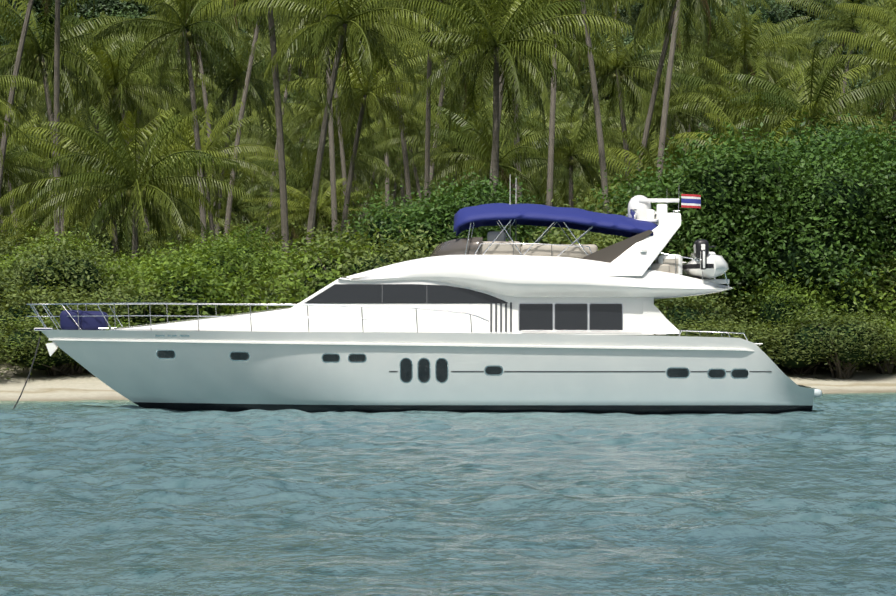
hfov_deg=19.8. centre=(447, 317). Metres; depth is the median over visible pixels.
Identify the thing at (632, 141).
palm
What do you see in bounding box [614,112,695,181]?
palm
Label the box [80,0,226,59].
hill tree
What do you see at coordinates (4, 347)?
shore bush
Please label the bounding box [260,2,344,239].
palm
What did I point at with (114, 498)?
sea
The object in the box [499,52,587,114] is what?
palm
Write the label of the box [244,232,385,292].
shore bush
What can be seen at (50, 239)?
shrub
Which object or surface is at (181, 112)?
palm
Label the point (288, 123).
palm
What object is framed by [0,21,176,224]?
palm
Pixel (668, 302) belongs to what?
shore bush
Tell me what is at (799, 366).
shore bush
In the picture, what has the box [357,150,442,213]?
palm
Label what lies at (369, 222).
shrub
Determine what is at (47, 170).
palm
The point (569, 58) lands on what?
hill palm
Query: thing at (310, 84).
hill tree
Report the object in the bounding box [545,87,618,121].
palm
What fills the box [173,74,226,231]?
palm
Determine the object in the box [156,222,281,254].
bush
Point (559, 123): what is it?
palm
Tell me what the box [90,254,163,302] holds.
shore bush
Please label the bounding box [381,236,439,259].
shore bush
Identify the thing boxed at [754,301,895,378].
shore bush
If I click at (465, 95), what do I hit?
palm
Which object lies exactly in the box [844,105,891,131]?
palm
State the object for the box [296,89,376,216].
palm
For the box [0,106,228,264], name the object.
palm
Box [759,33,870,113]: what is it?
palm
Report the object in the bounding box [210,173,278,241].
short palm
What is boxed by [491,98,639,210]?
palm
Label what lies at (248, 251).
shrub
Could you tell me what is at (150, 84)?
palm
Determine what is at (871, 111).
palm
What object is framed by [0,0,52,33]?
hill tree
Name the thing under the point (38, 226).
short palm
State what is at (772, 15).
hill tree
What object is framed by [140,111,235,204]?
palm
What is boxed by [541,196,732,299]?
shore bush
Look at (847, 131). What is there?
bush
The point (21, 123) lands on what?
palm
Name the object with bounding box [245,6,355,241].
palm
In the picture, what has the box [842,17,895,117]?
palm
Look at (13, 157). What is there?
short palm
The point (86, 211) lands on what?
short palm
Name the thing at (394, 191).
palm
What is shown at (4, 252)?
shrub
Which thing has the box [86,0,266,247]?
palm
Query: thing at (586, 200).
shore bush
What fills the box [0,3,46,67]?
hill tree
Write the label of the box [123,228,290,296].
shore bush
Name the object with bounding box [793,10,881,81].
hill tree
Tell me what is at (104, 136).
palm
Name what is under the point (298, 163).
short palm
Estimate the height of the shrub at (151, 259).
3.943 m
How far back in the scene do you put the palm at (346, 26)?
119.61 m
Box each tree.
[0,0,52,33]
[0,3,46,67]
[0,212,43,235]
[18,0,84,34]
[31,0,149,37]
[63,7,156,60]
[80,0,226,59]
[116,0,275,73]
[194,14,343,91]
[205,83,294,136]
[259,51,402,102]
[404,23,510,95]
[538,25,651,112]
[567,1,624,35]
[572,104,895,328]
[602,0,664,43]
[611,1,672,35]
[615,26,699,91]
[636,0,803,46]
[688,122,894,250]
[691,4,820,74]
[730,0,808,31]
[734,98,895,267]
[758,0,849,30]
[760,0,885,13]
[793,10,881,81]
[807,1,863,33]
[825,68,893,118]
[844,63,894,115]
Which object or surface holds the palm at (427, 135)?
on the ground
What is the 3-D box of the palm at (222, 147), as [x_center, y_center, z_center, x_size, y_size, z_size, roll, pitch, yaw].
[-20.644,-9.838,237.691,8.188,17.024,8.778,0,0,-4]
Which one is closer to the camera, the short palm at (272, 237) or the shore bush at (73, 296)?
the shore bush at (73, 296)
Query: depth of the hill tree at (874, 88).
365.11 m
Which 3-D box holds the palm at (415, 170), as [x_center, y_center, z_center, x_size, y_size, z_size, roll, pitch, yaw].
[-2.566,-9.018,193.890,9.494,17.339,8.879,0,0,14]
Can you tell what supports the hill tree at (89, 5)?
on the ground
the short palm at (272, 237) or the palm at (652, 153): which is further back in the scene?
the palm at (652, 153)
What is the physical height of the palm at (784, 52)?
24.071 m
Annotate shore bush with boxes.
[0,219,141,308]
[0,255,42,310]
[0,277,116,349]
[0,286,123,326]
[0,311,119,375]
[0,314,147,375]
[0,323,31,378]
[80,265,217,326]
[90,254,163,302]
[115,241,282,322]
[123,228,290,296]
[221,265,304,312]
[226,305,276,314]
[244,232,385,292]
[245,228,399,309]
[249,206,463,307]
[254,297,291,310]
[328,164,580,256]
[375,224,568,249]
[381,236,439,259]
[500,204,681,315]
[507,186,627,247]
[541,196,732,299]
[654,277,767,342]
[654,310,746,335]
[655,298,679,334]
[655,298,687,308]
[676,315,798,365]
[684,275,760,326]
[722,270,851,365]
[727,247,895,368]
[738,316,895,374]
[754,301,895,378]
[825,314,895,373]
[846,239,895,323]
[862,247,895,323]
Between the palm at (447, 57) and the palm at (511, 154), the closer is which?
the palm at (511, 154)
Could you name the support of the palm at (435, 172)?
on the ground
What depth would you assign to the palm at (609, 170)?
217.82 m
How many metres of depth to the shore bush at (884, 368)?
91.89 m
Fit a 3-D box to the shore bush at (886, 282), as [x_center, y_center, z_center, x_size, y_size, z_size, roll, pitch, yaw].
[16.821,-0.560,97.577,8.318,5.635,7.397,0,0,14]
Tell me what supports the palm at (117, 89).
on the ground
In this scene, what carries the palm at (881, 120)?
on the ground
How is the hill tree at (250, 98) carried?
on the ground
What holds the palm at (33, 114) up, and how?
on the ground
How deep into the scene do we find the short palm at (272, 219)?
165.47 m
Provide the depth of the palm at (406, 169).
161.67 m
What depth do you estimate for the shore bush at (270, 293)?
92.84 m
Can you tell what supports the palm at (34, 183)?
on the ground
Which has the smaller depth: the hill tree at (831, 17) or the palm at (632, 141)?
the palm at (632, 141)
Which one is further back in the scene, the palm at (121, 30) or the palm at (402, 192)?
the palm at (121, 30)
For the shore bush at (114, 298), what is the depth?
87.91 m
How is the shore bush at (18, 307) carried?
on the ground
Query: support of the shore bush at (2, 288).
on the ground
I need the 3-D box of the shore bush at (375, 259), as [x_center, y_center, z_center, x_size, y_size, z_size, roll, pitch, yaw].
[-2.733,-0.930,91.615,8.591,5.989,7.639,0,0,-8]
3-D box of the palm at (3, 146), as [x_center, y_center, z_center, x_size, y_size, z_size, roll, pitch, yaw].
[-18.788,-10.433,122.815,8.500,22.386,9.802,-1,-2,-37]
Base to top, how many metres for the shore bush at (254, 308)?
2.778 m
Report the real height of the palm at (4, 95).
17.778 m
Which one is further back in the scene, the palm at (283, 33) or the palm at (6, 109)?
the palm at (283, 33)
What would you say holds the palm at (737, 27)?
on the ground
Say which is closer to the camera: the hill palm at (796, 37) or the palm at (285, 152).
the palm at (285, 152)
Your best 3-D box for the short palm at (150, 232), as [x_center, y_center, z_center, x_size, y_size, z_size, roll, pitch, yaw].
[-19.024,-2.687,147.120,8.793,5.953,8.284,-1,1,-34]
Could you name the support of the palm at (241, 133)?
on the ground
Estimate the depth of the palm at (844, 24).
176.21 m
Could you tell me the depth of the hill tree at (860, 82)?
365.95 m
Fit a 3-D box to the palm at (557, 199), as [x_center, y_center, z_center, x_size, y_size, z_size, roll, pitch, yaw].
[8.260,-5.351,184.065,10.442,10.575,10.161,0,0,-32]
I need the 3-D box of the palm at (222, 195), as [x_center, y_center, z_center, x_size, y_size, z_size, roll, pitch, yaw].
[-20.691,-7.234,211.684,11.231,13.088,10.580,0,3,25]
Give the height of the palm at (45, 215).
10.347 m
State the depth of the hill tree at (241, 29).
340.67 m
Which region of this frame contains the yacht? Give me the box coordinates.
[13,193,821,414]
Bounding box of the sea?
[0,392,895,595]
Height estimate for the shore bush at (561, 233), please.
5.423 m
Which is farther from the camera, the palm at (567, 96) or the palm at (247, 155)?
the palm at (567, 96)
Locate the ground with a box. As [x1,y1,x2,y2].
[0,34,895,400]
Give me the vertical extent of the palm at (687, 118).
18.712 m
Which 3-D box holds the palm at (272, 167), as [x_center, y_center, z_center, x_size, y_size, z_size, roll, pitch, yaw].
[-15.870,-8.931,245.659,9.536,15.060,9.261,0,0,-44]
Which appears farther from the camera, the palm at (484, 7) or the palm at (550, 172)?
the palm at (550, 172)
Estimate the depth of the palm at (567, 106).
207.46 m
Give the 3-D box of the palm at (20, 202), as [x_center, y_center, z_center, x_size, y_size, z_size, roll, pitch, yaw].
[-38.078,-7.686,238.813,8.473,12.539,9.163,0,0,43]
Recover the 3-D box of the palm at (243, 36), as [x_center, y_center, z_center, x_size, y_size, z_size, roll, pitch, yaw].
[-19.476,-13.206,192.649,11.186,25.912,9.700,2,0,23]
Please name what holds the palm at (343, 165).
on the ground
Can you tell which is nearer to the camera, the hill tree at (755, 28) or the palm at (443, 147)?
the palm at (443, 147)
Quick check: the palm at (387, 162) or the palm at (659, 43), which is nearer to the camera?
the palm at (387, 162)
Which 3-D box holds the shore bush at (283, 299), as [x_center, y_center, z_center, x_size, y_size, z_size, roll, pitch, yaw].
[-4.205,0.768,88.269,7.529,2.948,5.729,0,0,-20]
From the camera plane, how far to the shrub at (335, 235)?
127.31 m
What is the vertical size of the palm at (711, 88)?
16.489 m
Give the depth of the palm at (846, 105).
234.59 m
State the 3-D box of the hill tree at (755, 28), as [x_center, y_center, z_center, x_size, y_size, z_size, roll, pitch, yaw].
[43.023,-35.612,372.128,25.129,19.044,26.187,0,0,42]
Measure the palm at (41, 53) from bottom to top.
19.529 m
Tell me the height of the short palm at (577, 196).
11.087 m
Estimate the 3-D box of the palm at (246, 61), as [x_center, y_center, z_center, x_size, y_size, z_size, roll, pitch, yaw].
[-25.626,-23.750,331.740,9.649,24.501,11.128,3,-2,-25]
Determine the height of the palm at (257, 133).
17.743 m
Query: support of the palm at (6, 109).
on the ground
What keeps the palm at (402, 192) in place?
on the ground
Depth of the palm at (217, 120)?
205.32 m
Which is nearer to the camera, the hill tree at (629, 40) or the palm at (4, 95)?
the palm at (4, 95)
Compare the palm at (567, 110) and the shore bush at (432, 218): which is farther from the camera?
the palm at (567, 110)
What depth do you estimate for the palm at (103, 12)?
168.20 m
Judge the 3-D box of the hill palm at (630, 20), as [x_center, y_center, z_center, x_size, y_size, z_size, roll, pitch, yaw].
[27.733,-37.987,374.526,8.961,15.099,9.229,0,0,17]
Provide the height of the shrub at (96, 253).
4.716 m
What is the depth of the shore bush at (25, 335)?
84.42 m
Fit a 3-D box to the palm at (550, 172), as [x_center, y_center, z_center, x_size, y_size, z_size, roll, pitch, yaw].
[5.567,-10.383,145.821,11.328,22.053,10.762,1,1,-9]
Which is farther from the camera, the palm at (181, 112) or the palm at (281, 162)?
the palm at (181, 112)
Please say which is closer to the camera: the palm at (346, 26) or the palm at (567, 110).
the palm at (346, 26)
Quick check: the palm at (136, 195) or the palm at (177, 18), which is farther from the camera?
the palm at (177, 18)
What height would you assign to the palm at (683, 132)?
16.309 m
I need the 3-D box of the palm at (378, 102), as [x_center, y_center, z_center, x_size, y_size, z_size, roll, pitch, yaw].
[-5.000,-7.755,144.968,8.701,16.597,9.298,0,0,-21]
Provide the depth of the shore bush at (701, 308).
92.93 m
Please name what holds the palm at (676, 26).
on the ground
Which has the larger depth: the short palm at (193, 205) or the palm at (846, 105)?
the palm at (846, 105)
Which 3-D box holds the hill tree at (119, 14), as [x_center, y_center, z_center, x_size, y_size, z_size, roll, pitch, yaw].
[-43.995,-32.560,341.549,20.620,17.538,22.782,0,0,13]
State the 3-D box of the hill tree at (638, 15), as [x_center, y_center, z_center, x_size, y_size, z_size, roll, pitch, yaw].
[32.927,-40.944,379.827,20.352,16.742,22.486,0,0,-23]
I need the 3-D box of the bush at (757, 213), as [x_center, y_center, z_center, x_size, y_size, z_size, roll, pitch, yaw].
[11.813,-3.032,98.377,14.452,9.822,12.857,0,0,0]
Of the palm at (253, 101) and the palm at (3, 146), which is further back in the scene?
the palm at (253, 101)
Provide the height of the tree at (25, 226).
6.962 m
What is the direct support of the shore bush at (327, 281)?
on the ground
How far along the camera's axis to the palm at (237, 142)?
161.97 m
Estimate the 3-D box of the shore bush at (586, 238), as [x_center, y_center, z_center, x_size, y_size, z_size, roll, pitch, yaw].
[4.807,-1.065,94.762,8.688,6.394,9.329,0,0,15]
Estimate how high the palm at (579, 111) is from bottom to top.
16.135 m
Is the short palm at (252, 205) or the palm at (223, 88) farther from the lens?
the palm at (223, 88)
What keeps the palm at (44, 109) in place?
on the ground
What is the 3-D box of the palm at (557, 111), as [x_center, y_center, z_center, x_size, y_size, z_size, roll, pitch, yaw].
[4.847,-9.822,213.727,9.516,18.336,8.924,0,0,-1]
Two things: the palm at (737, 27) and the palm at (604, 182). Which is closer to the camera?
the palm at (604, 182)
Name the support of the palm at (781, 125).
on the ground
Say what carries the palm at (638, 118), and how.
on the ground
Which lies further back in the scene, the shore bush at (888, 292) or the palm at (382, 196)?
the palm at (382, 196)
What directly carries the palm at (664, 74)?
on the ground
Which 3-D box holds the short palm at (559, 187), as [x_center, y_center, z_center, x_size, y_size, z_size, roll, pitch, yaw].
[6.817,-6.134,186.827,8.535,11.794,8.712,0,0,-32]
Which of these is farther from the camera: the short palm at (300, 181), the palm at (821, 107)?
the short palm at (300, 181)
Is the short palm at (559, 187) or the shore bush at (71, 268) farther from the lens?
the short palm at (559, 187)
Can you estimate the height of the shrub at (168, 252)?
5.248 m
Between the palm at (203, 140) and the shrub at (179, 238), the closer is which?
the palm at (203, 140)
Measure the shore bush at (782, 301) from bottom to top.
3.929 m
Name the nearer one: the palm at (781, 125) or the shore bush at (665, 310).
the shore bush at (665, 310)
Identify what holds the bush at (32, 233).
on the ground
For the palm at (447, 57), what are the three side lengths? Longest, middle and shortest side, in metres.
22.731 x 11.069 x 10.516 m
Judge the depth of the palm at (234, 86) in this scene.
177.95 m
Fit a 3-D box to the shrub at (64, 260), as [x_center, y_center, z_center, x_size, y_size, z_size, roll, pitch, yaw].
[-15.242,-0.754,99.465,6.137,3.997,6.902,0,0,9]
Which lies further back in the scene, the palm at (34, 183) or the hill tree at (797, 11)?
the hill tree at (797, 11)
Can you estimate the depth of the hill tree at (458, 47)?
342.18 m
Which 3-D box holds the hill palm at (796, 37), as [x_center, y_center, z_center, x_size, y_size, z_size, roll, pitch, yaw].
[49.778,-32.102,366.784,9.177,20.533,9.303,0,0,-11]
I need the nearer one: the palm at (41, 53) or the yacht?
the yacht
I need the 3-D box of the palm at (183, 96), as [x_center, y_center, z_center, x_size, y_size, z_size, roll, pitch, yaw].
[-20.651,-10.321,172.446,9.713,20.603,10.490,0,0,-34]
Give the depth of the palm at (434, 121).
247.88 m
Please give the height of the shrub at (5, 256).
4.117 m
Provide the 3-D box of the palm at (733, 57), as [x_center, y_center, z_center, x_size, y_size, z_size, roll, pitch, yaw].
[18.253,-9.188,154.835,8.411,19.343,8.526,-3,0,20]
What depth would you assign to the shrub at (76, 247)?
131.59 m
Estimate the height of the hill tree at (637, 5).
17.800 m
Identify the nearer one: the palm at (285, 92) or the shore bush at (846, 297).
the shore bush at (846, 297)
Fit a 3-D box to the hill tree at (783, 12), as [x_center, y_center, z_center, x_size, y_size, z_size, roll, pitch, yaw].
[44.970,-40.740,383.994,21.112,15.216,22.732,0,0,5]
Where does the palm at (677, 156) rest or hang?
on the ground
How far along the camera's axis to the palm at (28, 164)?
173.60 m
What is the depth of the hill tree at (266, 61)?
339.19 m
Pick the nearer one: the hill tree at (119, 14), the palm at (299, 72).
the palm at (299, 72)
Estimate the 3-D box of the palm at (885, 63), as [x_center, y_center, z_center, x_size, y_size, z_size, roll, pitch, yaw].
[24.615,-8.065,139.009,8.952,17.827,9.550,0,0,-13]
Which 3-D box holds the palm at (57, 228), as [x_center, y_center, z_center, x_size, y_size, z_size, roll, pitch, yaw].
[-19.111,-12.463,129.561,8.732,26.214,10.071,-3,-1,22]
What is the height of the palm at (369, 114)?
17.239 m
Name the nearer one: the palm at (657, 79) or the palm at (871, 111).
the palm at (657, 79)
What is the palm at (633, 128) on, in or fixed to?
on the ground
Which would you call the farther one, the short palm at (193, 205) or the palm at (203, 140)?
the short palm at (193, 205)
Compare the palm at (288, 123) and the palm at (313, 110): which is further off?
the palm at (288, 123)
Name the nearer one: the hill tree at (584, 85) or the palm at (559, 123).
the palm at (559, 123)
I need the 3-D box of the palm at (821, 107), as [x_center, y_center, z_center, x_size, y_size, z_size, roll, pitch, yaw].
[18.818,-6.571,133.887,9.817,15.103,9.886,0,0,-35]
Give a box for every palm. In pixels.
[0,0,94,193]
[0,0,146,245]
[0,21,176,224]
[0,24,66,250]
[0,75,43,168]
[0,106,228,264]
[0,116,86,221]
[0,121,76,234]
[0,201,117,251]
[0,216,79,249]
[1,108,104,225]
[1,133,76,217]
[3,168,77,217]
[3,172,89,228]
[7,67,110,197]
[7,90,87,141]
[10,102,106,195]
[18,11,165,219]
[26,106,253,263]
[27,17,208,249]
[36,218,180,256]
[41,111,146,152]
[54,0,60,243]
[71,207,149,230]
[81,12,179,56]
[84,15,221,217]
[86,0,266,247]
[86,85,206,208]
[87,35,204,223]
[108,175,236,252]
[109,71,239,197]
[121,0,253,239]
[121,101,289,245]
[131,0,261,219]
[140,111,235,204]
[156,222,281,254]
[161,157,288,241]
[167,62,241,117]
[170,27,308,227]
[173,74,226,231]
[177,153,267,237]
[188,0,320,260]
[205,102,273,225]
[208,0,295,241]
[208,121,265,236]
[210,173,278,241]
[216,73,307,195]
[221,0,444,253]
[224,0,394,236]
[228,43,283,93]
[229,101,335,240]
[234,152,370,239]
[237,129,374,244]
[239,18,339,224]
[239,217,355,252]
[241,185,352,252]
[242,178,389,247]
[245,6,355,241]
[247,147,295,247]
[252,71,380,237]
[253,119,337,171]
[254,0,405,231]
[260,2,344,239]
[263,93,309,247]
[271,28,444,240]
[279,137,340,231]
[284,105,411,229]
[288,79,423,233]
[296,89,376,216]
[313,122,438,240]
[324,13,441,206]
[338,173,400,232]
[345,0,449,207]
[345,0,494,210]
[354,87,455,201]
[357,137,436,207]
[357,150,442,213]
[358,76,446,207]
[366,194,436,232]
[371,88,540,197]
[374,0,631,195]
[377,9,492,200]
[388,78,487,194]
[403,148,467,194]
[408,0,596,199]
[414,62,523,198]
[416,80,533,188]
[416,148,515,207]
[418,96,585,206]
[436,0,592,203]
[446,0,649,232]
[448,95,595,202]
[473,65,582,125]
[473,91,561,166]
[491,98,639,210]
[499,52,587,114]
[506,158,613,206]
[513,0,657,213]
[522,104,618,186]
[523,167,624,232]
[525,180,597,207]
[535,99,638,181]
[537,28,600,102]
[542,136,634,193]
[543,10,717,185]
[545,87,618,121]
[545,100,589,134]
[561,103,659,159]
[574,128,726,213]
[582,175,626,212]
[587,0,758,184]
[598,0,770,191]
[599,51,744,177]
[612,4,663,40]
[613,81,711,138]
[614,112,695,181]
[624,34,716,131]
[632,131,714,179]
[636,4,762,161]
[648,47,776,126]
[650,121,729,156]
[657,51,852,161]
[657,89,817,188]
[661,0,792,141]
[683,8,815,138]
[703,81,830,141]
[719,43,895,155]
[724,18,843,116]
[750,25,843,99]
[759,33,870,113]
[769,22,823,53]
[776,0,895,119]
[801,84,872,134]
[806,10,895,145]
[832,102,894,147]
[835,0,895,143]
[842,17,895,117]
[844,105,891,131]
[851,105,887,137]
[864,104,891,120]
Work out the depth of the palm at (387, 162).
202.83 m
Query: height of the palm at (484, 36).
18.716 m
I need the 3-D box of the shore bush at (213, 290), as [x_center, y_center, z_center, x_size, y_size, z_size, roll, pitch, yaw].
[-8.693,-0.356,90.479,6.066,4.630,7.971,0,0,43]
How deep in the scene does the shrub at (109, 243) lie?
135.14 m
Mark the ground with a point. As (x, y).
(42, 386)
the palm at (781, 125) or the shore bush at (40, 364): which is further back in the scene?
the palm at (781, 125)
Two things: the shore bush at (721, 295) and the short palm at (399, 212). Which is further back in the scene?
the short palm at (399, 212)
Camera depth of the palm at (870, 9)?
161.64 m
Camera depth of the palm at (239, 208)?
195.31 m
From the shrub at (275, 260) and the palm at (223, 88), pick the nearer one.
the shrub at (275, 260)
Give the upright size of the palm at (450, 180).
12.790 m
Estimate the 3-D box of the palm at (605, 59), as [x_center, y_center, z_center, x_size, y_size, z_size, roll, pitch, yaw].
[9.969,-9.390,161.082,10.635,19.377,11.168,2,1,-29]
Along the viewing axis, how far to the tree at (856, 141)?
104.38 m
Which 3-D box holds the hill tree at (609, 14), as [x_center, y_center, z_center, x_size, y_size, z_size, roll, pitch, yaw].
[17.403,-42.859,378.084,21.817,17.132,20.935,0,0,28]
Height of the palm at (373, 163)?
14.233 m
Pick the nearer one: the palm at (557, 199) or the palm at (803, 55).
the palm at (557, 199)
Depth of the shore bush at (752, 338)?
90.97 m
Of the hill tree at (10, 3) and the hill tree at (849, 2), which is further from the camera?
the hill tree at (849, 2)
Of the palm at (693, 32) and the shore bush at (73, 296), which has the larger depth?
the palm at (693, 32)
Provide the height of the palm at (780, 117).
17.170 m
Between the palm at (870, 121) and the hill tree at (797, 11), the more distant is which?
the hill tree at (797, 11)
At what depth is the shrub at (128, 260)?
107.51 m
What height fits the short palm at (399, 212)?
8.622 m
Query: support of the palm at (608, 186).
on the ground
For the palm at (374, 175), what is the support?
on the ground
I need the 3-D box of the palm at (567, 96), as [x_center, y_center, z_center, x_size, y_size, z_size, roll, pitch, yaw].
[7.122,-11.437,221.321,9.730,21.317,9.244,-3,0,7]
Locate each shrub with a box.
[0,221,116,283]
[0,222,54,268]
[0,250,37,279]
[1,246,124,284]
[25,240,124,270]
[27,233,121,259]
[48,210,173,263]
[93,247,171,280]
[116,250,178,268]
[147,239,200,261]
[149,219,221,254]
[158,216,302,288]
[258,239,290,274]
[281,220,367,260]
[341,187,436,251]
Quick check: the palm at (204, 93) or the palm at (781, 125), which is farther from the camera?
the palm at (204, 93)
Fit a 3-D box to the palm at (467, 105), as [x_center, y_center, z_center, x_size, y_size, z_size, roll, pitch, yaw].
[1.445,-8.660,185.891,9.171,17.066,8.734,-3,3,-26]
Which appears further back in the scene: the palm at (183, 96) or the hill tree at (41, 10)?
the hill tree at (41, 10)
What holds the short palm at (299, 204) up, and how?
on the ground
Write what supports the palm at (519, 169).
on the ground
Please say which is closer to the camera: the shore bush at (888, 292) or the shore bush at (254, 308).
the shore bush at (254, 308)
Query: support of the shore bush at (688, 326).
on the ground

